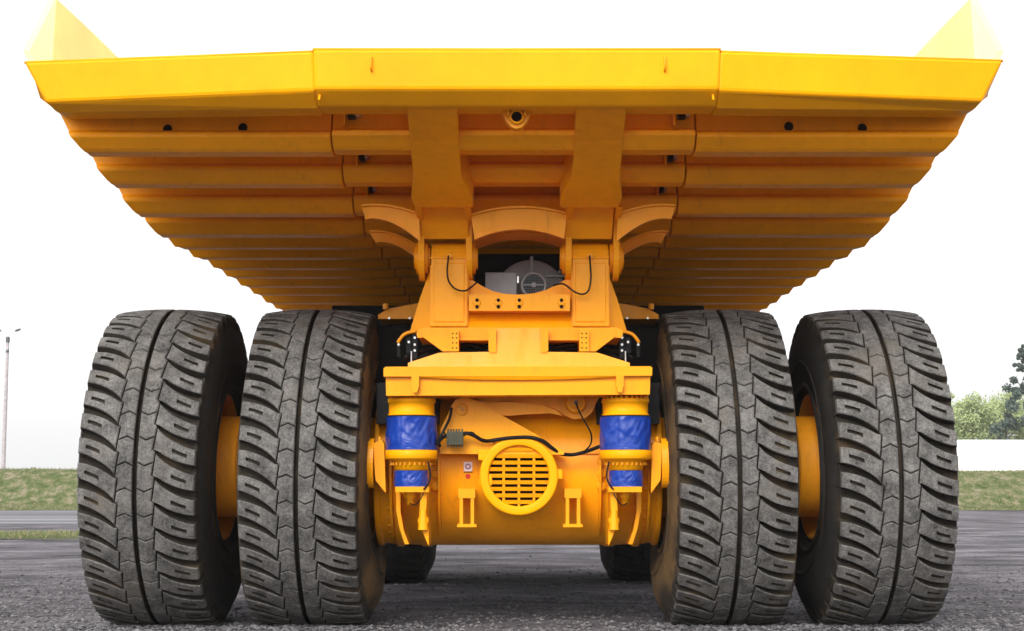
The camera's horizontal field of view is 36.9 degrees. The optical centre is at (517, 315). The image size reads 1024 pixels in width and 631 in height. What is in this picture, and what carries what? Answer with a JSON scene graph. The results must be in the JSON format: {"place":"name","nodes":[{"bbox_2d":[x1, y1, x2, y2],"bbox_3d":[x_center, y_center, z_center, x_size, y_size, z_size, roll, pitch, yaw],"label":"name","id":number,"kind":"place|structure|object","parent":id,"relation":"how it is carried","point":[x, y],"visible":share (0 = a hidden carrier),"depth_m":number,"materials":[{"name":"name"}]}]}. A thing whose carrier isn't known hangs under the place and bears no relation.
{"place":"outdoors","nodes":[
{"label":"outdoors","id":0,"kind":"place"},
{"bbox_2d":[0,510,77,523],"bbox_3d":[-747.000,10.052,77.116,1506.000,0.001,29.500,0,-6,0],"label":"road","id":1,"kind":"structure","parent":0,"point":[38,516],"depth_m":73.26,"materials":[{"name":"grey asphalt"}]},
{"bbox_2d":[0,510,1023,630],"bbox_3d":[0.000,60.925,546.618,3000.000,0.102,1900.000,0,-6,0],"label":"ground","id":2,"kind":"structure","parent":0,"point":[990,535],"depth_m":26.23,"materials":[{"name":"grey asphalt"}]},
{"bbox_2d":[0,528,79,539],"bbox_3d":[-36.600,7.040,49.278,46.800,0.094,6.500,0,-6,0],"label":"grass verge","id":3,"kind":"object","parent":2,"relation":"on","point":[42,537],"depth_m":46.52,"materials":[{"name":"green plant"}]},
{"bbox_2d":[23,0,1003,624],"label":"mining dump truck","id":4,"kind":"object","parent":2,"relation":"on","point":[521,296],"visible":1,"depth_m":17.38,"materials":[{"name":"paint"}]},
{"bbox_2d":[0,467,1023,509],"bbox_3d":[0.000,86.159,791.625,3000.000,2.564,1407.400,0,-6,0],"label":"embankment","id":5,"kind":"structure","parent":0,"point":[62,482],"depth_m":94.95,"materials":[{"name":"green plant"}]},
{"bbox_2d":[0,328,20,468],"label":"street lamp","id":6,"kind":"object","parent":5,"relation":"on","point":[3,459],"visible":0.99,"depth_m":111.85,"materials":[{"name":"metal"}]},
{"bbox_2d":[950,392,976,439],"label":"leafy tree","id":7,"kind":"object","parent":5,"relation":"on","point":[953,397],"visible":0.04,"depth_m":188.86,"materials":[{"name":"green plant"}]},
{"bbox_2d":[953,391,1003,439],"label":"leafy tree","id":8,"kind":"object","parent":5,"relation":"on","point":[966,423],"visible":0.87,"depth_m":176.41,"materials":[{"name":"green plant"}]},
{"bbox_2d":[957,440,1023,470],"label":"wall","id":9,"kind":"structure","parent":5,"relation":"on","point":[988,455],"depth_m":134.46,"materials":[{"name":"paint"}]},
{"bbox_2d":[973,399,1012,439],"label":"leafy tree","id":10,"kind":"object","parent":5,"relation":"on","point":[1009,434],"visible":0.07,"depth_m":190.87,"materials":[{"name":"green plant"}]},
{"bbox_2d":[970,388,1023,439],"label":"leafy tree","id":11,"kind":"object","parent":5,"relation":"on","point":[1004,398],"visible":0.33,"depth_m":181.18,"materials":[{"name":"green plant"}]},
{"bbox_2d":[1004,400,1023,439],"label":"leafy tree","id":12,"kind":"object","parent":5,"relation":"on","point":[1020,412],"visible":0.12,"depth_m":190.36,"materials":[{"name":"green plant"}]},
{"bbox_2d":[0,0,1023,468],"label":"sky","id":13,"kind":"structure","parent":0,"point":[75,257],"materials":[{"name":"white"}]},
{"bbox_2d":[985,344,1023,439],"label":"conifer tree","id":14,"kind":"object","parent":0,"point":[1011,404],"visible":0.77,"depth_m":164.95,"materials":[{"name":"green plant"}]}
]}

